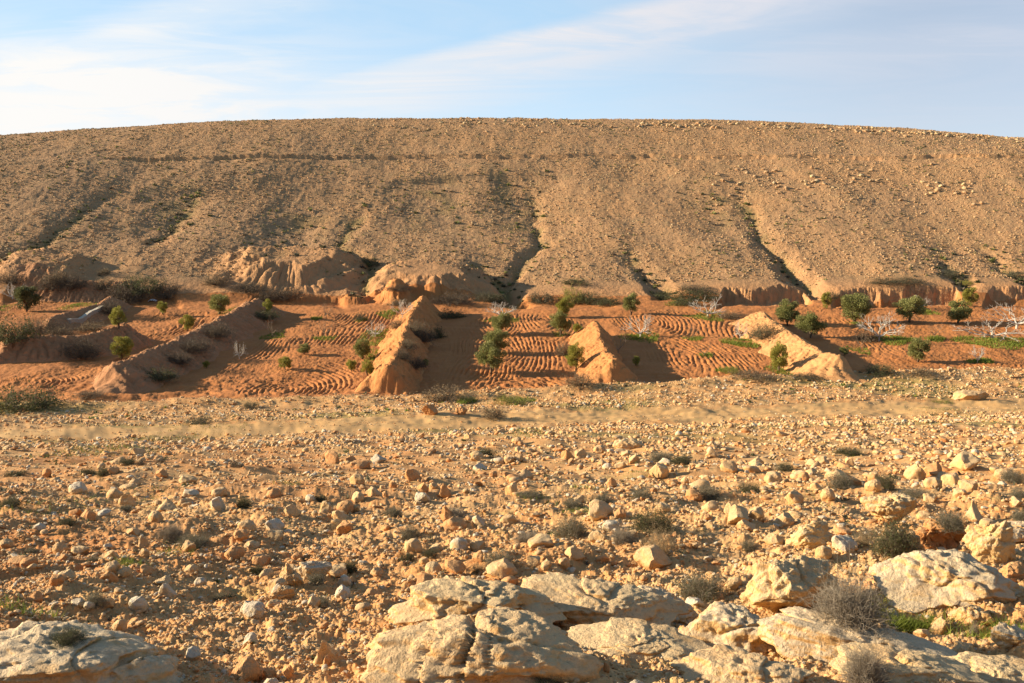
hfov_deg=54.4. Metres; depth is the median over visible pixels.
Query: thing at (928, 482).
stone
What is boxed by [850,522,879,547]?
shrub
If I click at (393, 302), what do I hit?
bush
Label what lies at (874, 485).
stone
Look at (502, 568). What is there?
stone
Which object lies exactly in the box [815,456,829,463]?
stone
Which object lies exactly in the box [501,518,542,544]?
shrub
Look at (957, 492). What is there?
stone
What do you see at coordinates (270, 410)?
trackside herbs
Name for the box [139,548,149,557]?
stone
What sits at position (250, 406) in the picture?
bush
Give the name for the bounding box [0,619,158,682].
rock outcrop
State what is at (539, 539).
stone
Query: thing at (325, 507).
stone
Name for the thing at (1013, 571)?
boulder
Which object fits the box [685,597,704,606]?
stone
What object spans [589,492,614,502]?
shrub
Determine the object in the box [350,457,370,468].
stone
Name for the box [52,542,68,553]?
stone
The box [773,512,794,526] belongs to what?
stone
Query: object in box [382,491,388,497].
stone
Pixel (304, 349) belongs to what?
olive tree
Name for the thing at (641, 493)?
shrub
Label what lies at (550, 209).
hillside stones
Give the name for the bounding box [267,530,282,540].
stone
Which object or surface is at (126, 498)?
stone
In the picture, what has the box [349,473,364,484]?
stone
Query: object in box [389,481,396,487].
stone
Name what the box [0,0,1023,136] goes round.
sky
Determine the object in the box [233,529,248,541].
stone
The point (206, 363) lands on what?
young olive tree
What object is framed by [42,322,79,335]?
bush
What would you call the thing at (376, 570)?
stone
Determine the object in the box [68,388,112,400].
bush
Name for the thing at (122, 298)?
bush
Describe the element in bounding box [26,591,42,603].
stone
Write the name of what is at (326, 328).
bare sapling
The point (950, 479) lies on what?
stone
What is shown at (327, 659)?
stone
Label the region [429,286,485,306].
bush
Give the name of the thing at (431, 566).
stone
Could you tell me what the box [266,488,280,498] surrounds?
stone
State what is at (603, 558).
stone
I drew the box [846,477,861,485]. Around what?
stone
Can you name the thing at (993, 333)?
bare fig tree
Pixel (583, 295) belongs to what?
bush
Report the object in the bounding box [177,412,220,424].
bush
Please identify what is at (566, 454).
stone
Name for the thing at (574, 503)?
shrub
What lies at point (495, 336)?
olive tree
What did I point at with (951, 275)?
bush
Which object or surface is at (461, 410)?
boulder
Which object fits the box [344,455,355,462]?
stone
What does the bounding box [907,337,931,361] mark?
olive tree
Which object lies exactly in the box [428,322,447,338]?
bush
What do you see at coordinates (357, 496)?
stone
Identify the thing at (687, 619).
rock outcrop
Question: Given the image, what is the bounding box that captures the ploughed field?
[0,301,1023,396]
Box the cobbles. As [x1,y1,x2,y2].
[0,421,1023,682]
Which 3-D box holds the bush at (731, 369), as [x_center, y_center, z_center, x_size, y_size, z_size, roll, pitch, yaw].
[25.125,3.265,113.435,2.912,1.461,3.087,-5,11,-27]
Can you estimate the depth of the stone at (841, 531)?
12.79 m
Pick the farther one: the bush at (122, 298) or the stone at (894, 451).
the bush at (122, 298)
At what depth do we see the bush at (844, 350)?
123.45 m
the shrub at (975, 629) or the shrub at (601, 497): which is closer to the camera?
the shrub at (975, 629)
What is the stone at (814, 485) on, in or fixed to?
on the foreground slope
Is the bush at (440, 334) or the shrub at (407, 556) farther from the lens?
the bush at (440, 334)
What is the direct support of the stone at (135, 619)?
on the foreground slope
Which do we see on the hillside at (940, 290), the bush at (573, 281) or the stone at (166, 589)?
the bush at (573, 281)
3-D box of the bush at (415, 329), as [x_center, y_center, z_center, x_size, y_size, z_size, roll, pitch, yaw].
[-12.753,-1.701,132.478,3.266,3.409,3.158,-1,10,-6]
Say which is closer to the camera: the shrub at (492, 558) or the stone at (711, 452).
the shrub at (492, 558)
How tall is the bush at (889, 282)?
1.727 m
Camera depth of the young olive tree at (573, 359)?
116.26 m
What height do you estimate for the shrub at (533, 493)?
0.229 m
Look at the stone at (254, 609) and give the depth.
7.79 m
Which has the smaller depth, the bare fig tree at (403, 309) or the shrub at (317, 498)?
the shrub at (317, 498)
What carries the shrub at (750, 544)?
on the foreground slope
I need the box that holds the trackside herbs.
[23,367,1023,421]
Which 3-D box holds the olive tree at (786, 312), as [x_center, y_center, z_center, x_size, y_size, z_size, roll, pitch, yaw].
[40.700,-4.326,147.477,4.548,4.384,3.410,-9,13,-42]
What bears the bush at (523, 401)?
on the foreground slope
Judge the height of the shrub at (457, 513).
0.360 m
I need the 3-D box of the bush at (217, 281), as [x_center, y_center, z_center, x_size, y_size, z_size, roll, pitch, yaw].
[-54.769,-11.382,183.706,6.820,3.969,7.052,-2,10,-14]
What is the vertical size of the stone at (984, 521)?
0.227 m
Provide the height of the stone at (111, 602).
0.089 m
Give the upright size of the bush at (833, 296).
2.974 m
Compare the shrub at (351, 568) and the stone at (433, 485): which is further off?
the stone at (433, 485)
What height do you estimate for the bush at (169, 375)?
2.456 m
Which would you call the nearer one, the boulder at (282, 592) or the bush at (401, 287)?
the boulder at (282, 592)
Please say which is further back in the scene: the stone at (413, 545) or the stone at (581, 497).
the stone at (581, 497)
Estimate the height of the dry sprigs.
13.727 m
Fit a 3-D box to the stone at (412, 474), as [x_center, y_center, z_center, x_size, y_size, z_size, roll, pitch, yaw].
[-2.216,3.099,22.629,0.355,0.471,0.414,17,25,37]
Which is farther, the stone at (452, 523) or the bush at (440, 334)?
the bush at (440, 334)
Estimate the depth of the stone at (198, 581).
9.94 m
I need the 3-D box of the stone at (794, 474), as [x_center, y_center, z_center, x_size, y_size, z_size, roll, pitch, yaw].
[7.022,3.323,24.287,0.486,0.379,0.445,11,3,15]
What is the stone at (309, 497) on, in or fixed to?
on the foreground slope
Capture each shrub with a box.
[0,494,28,508]
[3,467,29,476]
[23,546,39,553]
[37,619,93,652]
[55,517,76,525]
[77,466,96,474]
[80,589,113,611]
[82,553,101,561]
[95,465,110,477]
[111,503,136,510]
[115,456,136,465]
[134,456,146,465]
[150,513,188,542]
[152,456,168,463]
[173,526,217,549]
[211,590,227,601]
[227,460,243,467]
[235,493,253,508]
[250,564,266,574]
[304,570,333,584]
[315,492,329,501]
[317,595,335,608]
[330,516,346,529]
[336,558,360,573]
[381,503,408,517]
[397,522,423,540]
[398,549,414,561]
[421,545,440,558]
[439,504,466,519]
[467,559,487,573]
[472,547,519,569]
[476,447,495,455]
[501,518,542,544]
[515,489,545,500]
[526,674,563,682]
[545,509,602,539]
[560,493,585,509]
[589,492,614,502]
[599,523,639,547]
[621,499,689,536]
[628,481,662,500]
[634,518,682,555]
[643,447,672,461]
[666,562,747,602]
[668,449,694,464]
[693,479,725,500]
[735,537,758,551]
[736,479,761,493]
[771,459,797,471]
[792,543,910,651]
[820,467,861,489]
[827,622,908,682]
[829,443,867,456]
[847,574,902,621]
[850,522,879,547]
[859,500,930,561]
[873,472,898,490]
[899,482,933,498]
[916,499,973,537]
[968,619,980,634]
[996,461,1023,483]
[1005,485,1023,498]
[1009,507,1023,522]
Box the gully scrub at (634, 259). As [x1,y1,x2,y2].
[0,169,1023,308]
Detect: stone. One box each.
[0,538,13,547]
[7,555,28,564]
[19,496,33,501]
[19,556,38,567]
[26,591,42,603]
[33,523,45,530]
[42,468,51,476]
[49,574,64,585]
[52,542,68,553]
[57,554,69,560]
[58,569,75,578]
[68,481,87,494]
[69,508,82,515]
[71,545,89,554]
[71,598,84,607]
[81,510,95,520]
[84,601,94,610]
[97,509,111,516]
[99,598,114,607]
[100,571,118,582]
[101,550,119,558]
[104,560,120,572]
[106,488,123,498]
[108,465,119,473]
[109,457,125,462]
[111,619,126,631]
[116,567,131,577]
[118,493,136,505]
[119,483,136,488]
[125,528,139,535]
[128,596,147,612]
[128,617,143,624]
[129,479,140,484]
[131,448,145,454]
[138,535,148,548]
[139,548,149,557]
[140,564,152,574]
[148,510,162,522]
[153,575,171,585]
[155,469,168,477]
[157,498,177,511]
[158,583,176,597]
[177,498,189,505]
[179,474,197,482]
[181,539,195,551]
[182,489,199,497]
[184,564,198,572]
[185,646,200,660]
[194,577,206,585]
[209,496,225,510]
[211,487,227,495]
[224,546,244,559]
[230,656,261,681]
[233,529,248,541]
[237,519,256,531]
[240,600,250,612]
[243,601,264,618]
[243,632,257,645]
[244,540,259,547]
[250,554,270,566]
[258,666,265,680]
[259,568,273,577]
[263,665,276,678]
[264,678,278,682]
[265,518,284,530]
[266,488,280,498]
[266,599,282,607]
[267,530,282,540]
[267,577,286,590]
[269,583,280,596]
[282,665,293,679]
[284,503,299,516]
[291,552,302,559]
[305,494,314,502]
[306,595,320,606]
[313,640,340,664]
[319,501,331,513]
[323,654,330,664]
[325,450,339,463]
[328,563,346,576]
[332,510,348,520]
[335,584,350,597]
[336,500,353,513]
[336,520,353,534]
[336,589,345,600]
[337,574,352,587]
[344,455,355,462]
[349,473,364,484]
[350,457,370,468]
[352,491,363,502]
[352,504,359,512]
[355,602,372,610]
[363,588,379,595]
[365,486,382,496]
[370,567,382,576]
[371,454,386,462]
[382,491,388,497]
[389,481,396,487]
[404,538,422,552]
[405,469,421,480]
[415,492,429,502]
[416,573,433,584]
[417,482,428,492]
[419,557,428,565]
[425,561,441,572]
[429,482,438,488]
[430,543,442,551]
[437,483,451,497]
[440,516,466,530]
[441,505,452,521]
[444,559,465,574]
[449,537,467,550]
[463,433,470,439]
[469,540,485,550]
[470,453,480,460]
[472,462,486,470]
[472,515,484,526]
[472,550,483,562]
[486,558,517,578]
[489,471,497,476]
[500,515,516,523]
[501,576,518,584]
[504,454,514,463]
[505,482,516,495]
[506,474,523,480]
[511,437,520,443]
[514,454,523,461]
[519,469,533,479]
[527,533,553,548]
[527,555,540,566]
[540,559,551,570]
[552,447,564,451]
[558,557,569,569]
[561,450,573,459]
[564,545,584,560]
[574,449,586,456]
[574,495,584,502]
[588,499,612,520]
[588,530,606,542]
[593,445,605,453]
[596,554,609,562]
[602,520,619,531]
[603,662,609,672]
[607,477,616,487]
[613,507,625,518]
[614,462,626,469]
[623,529,639,539]
[629,454,639,464]
[630,680,643,682]
[633,544,672,570]
[649,463,668,478]
[654,503,670,514]
[681,477,688,482]
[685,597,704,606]
[686,489,702,500]
[701,475,711,480]
[701,500,718,511]
[705,448,717,457]
[712,592,723,600]
[720,460,737,472]
[724,502,731,513]
[726,577,741,590]
[727,504,748,523]
[737,519,755,529]
[739,592,747,600]
[748,457,763,463]
[749,506,764,521]
[751,461,761,465]
[759,486,767,491]
[763,532,784,544]
[764,471,782,483]
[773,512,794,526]
[785,538,792,545]
[786,489,803,503]
[788,511,803,518]
[790,470,804,479]
[797,472,809,480]
[810,482,821,489]
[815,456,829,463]
[815,545,831,559]
[820,488,835,500]
[824,471,833,479]
[831,469,846,476]
[831,535,857,551]
[835,527,851,534]
[845,457,854,465]
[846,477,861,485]
[864,479,880,491]
[883,608,899,618]
[891,449,905,453]
[903,464,925,479]
[913,629,930,636]
[916,510,932,519]
[923,461,941,475]
[923,477,941,488]
[923,493,936,502]
[928,616,948,634]
[941,472,959,485]
[949,451,980,470]
[951,643,967,652]
[953,488,966,497]
[954,641,971,649]
[958,479,977,491]
[962,500,982,520]
[979,518,995,525]
[994,469,1008,479]
[1011,496,1022,506]
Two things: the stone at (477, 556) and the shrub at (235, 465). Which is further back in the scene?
the shrub at (235, 465)
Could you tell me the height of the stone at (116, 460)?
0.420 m
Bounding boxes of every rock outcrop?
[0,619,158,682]
[111,655,183,682]
[360,606,603,682]
[388,575,568,625]
[521,572,693,628]
[567,617,711,661]
[637,585,698,625]
[669,644,815,682]
[678,601,774,653]
[743,555,838,613]
[757,606,957,663]
[829,642,988,682]
[868,548,1023,613]
[941,651,1023,682]
[1007,520,1023,542]
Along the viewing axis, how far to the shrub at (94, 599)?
8.12 m
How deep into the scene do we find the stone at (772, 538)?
12.18 m
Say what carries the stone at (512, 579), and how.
on the foreground slope
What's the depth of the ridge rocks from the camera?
270.25 m
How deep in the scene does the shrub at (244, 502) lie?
16.37 m
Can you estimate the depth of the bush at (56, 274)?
178.41 m
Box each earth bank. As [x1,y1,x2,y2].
[0,323,153,363]
[17,263,137,303]
[35,296,132,332]
[88,298,288,393]
[355,295,441,394]
[382,277,416,305]
[569,321,637,382]
[728,311,867,382]
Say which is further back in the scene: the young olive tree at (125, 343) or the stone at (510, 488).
the young olive tree at (125, 343)
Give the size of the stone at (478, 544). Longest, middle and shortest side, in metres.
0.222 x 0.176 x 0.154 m
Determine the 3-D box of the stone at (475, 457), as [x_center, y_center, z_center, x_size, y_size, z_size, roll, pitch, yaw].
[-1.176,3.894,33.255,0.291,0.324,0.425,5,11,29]
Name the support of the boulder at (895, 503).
on the foreground slope
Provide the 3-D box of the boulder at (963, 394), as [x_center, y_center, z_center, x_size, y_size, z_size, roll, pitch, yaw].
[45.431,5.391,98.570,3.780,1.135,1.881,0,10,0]
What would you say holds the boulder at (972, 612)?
on the foreground slope
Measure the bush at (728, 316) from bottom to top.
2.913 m
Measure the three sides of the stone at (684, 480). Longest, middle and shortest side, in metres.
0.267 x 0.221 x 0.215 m
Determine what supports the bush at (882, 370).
on the foreground slope
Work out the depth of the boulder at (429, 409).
85.21 m
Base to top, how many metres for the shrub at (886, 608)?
0.333 m
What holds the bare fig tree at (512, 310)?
on the ploughed field
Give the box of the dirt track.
[0,398,1023,440]
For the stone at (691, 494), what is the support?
on the foreground slope
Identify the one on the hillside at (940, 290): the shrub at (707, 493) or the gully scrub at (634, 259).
the gully scrub at (634, 259)
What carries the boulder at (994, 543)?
on the foreground slope
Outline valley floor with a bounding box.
[0,282,1023,401]
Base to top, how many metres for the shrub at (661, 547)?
0.790 m
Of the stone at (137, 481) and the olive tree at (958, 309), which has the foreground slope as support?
the stone at (137, 481)
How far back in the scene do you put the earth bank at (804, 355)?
116.53 m
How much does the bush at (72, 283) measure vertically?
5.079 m
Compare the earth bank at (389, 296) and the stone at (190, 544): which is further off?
the earth bank at (389, 296)
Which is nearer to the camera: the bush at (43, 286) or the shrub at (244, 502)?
the shrub at (244, 502)
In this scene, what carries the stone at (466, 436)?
on the foreground slope
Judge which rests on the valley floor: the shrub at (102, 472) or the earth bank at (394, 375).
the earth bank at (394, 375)
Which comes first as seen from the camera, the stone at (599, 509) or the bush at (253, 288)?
the stone at (599, 509)
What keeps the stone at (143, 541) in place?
on the foreground slope
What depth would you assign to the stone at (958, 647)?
6.57 m
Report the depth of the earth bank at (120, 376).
122.16 m
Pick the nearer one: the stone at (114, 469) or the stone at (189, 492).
the stone at (189, 492)
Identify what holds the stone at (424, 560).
on the foreground slope
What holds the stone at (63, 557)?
on the foreground slope
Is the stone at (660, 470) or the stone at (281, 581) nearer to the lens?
the stone at (281, 581)
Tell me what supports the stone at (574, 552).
on the foreground slope
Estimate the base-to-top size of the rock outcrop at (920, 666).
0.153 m
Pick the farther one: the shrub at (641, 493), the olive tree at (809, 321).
the olive tree at (809, 321)
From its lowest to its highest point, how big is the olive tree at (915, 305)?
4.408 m
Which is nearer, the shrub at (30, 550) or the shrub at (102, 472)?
the shrub at (30, 550)
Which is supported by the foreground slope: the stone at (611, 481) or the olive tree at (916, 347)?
the stone at (611, 481)
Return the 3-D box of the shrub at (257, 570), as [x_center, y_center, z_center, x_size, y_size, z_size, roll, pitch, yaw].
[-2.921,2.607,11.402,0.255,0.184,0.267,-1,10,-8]
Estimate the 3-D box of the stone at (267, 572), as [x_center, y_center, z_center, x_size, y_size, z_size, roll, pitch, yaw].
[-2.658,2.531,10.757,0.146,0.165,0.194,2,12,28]
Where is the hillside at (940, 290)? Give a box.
[0,118,1023,308]
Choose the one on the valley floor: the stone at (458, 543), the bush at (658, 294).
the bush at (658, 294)
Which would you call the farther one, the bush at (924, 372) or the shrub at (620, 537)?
the bush at (924, 372)
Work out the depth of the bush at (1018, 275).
182.36 m
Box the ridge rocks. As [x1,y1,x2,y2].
[366,117,1018,205]
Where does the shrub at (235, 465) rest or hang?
on the foreground slope
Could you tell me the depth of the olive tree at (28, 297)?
162.37 m
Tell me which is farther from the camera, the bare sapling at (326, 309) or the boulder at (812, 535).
the bare sapling at (326, 309)
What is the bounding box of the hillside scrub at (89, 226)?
[0,117,1023,288]
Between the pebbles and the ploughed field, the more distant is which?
the ploughed field
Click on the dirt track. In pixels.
(687, 414)
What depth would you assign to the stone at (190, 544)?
12.25 m
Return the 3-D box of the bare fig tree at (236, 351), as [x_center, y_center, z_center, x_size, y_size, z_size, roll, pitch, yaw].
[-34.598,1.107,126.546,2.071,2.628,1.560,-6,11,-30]
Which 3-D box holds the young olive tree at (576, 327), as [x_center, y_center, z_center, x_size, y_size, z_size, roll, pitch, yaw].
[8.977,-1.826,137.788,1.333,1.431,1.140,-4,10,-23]
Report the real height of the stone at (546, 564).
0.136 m
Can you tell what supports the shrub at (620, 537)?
on the foreground slope
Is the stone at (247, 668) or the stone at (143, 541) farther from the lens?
the stone at (143, 541)
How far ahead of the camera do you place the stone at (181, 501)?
17.90 m
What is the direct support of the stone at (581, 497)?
on the foreground slope
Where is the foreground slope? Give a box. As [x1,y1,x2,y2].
[0,367,1023,682]
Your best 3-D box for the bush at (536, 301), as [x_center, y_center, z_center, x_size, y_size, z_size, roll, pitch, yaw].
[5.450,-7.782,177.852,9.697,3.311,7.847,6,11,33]
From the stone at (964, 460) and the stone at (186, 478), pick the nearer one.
the stone at (186, 478)
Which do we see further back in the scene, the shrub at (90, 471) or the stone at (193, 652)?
the shrub at (90, 471)
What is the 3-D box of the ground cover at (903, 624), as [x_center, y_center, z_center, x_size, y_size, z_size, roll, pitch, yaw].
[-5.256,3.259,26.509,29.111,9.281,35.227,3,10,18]
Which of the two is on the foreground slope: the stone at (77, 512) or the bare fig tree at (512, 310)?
the stone at (77, 512)
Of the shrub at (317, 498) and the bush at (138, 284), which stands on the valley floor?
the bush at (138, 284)
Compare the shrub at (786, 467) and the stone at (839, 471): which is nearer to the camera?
the stone at (839, 471)
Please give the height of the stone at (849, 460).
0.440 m
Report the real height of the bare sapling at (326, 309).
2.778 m
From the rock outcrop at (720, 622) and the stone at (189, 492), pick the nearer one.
the rock outcrop at (720, 622)
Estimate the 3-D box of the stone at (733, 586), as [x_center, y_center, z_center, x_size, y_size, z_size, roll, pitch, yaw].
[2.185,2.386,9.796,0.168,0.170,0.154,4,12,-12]
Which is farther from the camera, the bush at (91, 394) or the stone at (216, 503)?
the bush at (91, 394)
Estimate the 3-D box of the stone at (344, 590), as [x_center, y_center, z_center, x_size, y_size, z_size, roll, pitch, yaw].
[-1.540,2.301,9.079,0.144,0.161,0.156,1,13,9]
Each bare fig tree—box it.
[0,283,26,298]
[233,342,246,358]
[363,320,384,335]
[390,300,413,317]
[484,301,516,314]
[619,315,653,335]
[689,294,726,316]
[733,320,749,337]
[856,312,904,340]
[950,318,1023,340]
[971,345,984,362]
[982,302,1023,328]
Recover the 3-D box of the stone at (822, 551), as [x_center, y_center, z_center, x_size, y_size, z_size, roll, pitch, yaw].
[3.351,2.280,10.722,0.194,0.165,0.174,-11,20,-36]
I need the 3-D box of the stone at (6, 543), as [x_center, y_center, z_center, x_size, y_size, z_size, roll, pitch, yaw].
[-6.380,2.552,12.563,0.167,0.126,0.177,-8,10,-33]
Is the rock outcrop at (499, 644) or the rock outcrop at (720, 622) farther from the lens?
the rock outcrop at (720, 622)
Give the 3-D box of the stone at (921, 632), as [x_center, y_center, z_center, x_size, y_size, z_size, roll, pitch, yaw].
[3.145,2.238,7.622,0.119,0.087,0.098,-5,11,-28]
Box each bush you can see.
[0,267,32,289]
[0,307,47,345]
[0,378,79,415]
[19,315,65,336]
[33,269,76,294]
[35,264,69,291]
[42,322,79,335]
[53,333,107,361]
[59,270,91,291]
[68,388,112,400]
[74,318,110,332]
[91,273,114,291]
[93,297,132,316]
[96,267,109,274]
[98,279,156,303]
[115,268,169,296]
[140,364,184,384]
[147,276,183,301]
[164,347,198,369]
[176,332,225,356]
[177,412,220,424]
[198,270,231,288]
[199,321,238,339]
[222,279,272,294]
[240,401,267,408]
[252,287,277,300]
[254,309,286,320]
[257,279,314,302]
[349,312,368,320]
[358,254,382,267]
[379,284,412,292]
[386,299,409,305]
[386,314,403,328]
[391,346,415,361]
[399,336,419,350]
[402,382,474,403]
[406,316,427,335]
[408,353,428,370]
[413,320,438,346]
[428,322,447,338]
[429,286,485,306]
[439,305,471,319]
[455,394,478,403]
[472,288,499,302]
[480,399,507,420]
[489,394,537,405]
[491,292,506,303]
[491,389,507,398]
[522,291,571,304]
[555,337,570,356]
[557,276,589,287]
[558,281,584,302]
[560,370,598,389]
[571,289,603,304]
[587,294,623,306]
[648,289,678,300]
[656,285,726,302]
[659,296,701,306]
[667,282,716,293]
[719,309,748,319]
[720,365,742,374]
[722,367,788,383]
[746,316,784,341]
[786,371,827,380]
[825,289,840,299]
[851,327,878,341]
[853,275,905,285]
[855,363,896,376]
[891,274,930,284]
[909,363,939,379]
[940,269,962,278]
[959,277,973,285]
[1003,268,1023,279]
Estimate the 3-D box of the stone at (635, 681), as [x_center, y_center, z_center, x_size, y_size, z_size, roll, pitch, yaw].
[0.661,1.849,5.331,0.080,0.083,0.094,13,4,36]
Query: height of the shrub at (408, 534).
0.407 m
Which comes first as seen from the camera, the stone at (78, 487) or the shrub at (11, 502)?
the shrub at (11, 502)
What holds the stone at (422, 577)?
on the foreground slope
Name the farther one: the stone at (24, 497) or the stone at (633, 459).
the stone at (633, 459)
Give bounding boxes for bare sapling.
[317,319,333,335]
[319,302,334,315]
[853,333,866,349]
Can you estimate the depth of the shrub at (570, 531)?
13.12 m
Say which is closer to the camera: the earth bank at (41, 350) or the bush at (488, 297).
the earth bank at (41, 350)
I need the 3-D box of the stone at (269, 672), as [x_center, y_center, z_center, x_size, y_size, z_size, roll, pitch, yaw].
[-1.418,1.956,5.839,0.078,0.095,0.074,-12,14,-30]
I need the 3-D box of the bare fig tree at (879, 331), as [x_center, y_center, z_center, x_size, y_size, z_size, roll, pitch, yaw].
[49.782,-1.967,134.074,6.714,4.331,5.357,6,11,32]
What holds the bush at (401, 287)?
on the valley floor
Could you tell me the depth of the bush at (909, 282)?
178.03 m
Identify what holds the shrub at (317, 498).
on the foreground slope
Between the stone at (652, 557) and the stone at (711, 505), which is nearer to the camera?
the stone at (652, 557)
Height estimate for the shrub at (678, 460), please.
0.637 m
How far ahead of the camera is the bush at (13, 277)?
179.18 m
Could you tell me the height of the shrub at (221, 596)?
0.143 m
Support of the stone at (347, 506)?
on the foreground slope
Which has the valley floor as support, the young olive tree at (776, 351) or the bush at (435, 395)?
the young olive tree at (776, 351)
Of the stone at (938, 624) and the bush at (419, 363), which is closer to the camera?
the stone at (938, 624)
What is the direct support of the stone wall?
on the valley floor
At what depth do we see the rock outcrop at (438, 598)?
7.37 m
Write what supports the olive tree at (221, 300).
on the valley floor
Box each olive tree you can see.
[12,286,42,311]
[108,305,127,328]
[109,336,133,358]
[156,301,167,313]
[178,314,196,329]
[202,361,210,367]
[207,294,231,313]
[262,299,273,311]
[278,356,292,369]
[297,343,310,353]
[346,359,356,371]
[353,338,370,358]
[361,360,374,375]
[474,340,507,372]
[482,328,510,349]
[490,311,512,332]
[549,309,572,334]
[555,296,574,315]
[567,341,585,369]
[573,324,580,332]
[622,292,640,314]
[632,356,639,365]
[769,340,788,371]
[774,298,800,325]
[794,311,827,337]
[821,291,831,308]
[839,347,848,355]
[840,292,871,321]
[891,295,927,322]
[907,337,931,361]
[945,298,972,322]
[962,287,978,305]
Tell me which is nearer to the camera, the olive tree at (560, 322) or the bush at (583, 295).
the olive tree at (560, 322)
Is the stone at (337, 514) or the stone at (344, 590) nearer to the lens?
the stone at (344, 590)
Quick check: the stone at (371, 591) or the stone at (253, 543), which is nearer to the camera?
the stone at (371, 591)
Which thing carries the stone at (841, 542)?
on the foreground slope
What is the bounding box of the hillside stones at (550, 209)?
[0,117,1023,293]
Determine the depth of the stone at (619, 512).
14.81 m
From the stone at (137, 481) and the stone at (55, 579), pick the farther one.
the stone at (137, 481)
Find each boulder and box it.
[270,585,295,599]
[279,563,303,585]
[294,561,331,579]
[422,404,437,414]
[455,406,466,414]
[613,439,644,449]
[790,521,831,548]
[859,493,917,523]
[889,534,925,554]
[915,518,966,548]
[947,604,994,625]
[951,389,988,399]
[962,520,1017,562]
[989,622,1023,649]
[999,561,1023,581]
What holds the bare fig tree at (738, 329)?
on the ploughed field
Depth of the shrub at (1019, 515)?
11.86 m
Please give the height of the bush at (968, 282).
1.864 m
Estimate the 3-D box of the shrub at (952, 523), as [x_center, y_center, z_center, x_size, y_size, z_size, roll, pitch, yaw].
[4.630,1.891,10.618,0.590,0.370,0.611,4,10,22]
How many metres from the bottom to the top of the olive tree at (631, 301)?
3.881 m
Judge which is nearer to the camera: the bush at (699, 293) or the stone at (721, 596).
the stone at (721, 596)
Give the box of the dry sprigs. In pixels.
[0,422,1019,682]
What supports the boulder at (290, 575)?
on the foreground slope
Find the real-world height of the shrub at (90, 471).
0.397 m
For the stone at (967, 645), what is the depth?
6.80 m
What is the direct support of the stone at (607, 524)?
on the foreground slope
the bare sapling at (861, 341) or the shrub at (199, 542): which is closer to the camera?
the shrub at (199, 542)
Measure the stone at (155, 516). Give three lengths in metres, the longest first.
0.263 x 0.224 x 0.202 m
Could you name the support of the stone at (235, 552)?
on the foreground slope
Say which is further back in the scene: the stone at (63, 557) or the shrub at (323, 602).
the stone at (63, 557)
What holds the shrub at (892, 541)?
on the foreground slope
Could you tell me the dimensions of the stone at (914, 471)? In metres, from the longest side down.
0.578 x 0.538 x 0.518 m
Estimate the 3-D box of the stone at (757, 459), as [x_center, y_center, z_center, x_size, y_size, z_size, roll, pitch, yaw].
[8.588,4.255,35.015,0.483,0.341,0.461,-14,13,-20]
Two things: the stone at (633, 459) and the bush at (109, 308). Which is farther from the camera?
the bush at (109, 308)
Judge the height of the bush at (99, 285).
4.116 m
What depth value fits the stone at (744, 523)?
13.05 m
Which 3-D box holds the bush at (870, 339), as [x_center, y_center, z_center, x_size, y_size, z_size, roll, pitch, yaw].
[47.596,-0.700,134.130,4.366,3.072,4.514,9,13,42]
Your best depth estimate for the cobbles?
21.88 m
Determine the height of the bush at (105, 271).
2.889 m
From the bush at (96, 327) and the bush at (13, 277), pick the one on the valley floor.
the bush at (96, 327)
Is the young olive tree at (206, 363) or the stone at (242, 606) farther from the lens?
the young olive tree at (206, 363)
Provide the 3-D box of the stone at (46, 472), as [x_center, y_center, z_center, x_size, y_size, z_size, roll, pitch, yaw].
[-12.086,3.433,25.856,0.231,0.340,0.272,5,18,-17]
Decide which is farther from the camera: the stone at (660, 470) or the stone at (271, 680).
the stone at (660, 470)
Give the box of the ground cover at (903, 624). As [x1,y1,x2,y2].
[0,450,1023,640]
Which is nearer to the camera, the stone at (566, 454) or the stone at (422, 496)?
the stone at (422, 496)
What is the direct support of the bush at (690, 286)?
on the valley floor
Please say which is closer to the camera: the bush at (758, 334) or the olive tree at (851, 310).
the bush at (758, 334)
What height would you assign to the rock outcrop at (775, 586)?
0.503 m
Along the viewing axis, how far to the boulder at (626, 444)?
43.13 m
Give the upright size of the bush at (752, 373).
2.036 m
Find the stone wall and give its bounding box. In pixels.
[67,306,103,323]
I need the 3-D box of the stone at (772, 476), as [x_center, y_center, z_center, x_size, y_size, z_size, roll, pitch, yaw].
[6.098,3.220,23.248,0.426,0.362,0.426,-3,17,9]
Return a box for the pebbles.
[0,425,1023,682]
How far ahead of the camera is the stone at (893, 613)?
8.11 m
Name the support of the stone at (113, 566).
on the foreground slope
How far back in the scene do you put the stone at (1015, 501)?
16.88 m
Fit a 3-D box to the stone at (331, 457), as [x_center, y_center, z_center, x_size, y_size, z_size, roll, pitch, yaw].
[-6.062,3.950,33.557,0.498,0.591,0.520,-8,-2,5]
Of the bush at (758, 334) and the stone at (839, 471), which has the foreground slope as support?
the stone at (839, 471)
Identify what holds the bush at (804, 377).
on the foreground slope
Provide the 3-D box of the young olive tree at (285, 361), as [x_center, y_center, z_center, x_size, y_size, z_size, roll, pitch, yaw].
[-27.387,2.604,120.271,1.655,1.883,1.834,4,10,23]
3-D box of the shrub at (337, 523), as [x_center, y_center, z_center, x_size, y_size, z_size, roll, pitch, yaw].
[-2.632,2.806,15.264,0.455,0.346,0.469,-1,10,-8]
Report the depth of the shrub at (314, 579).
10.30 m

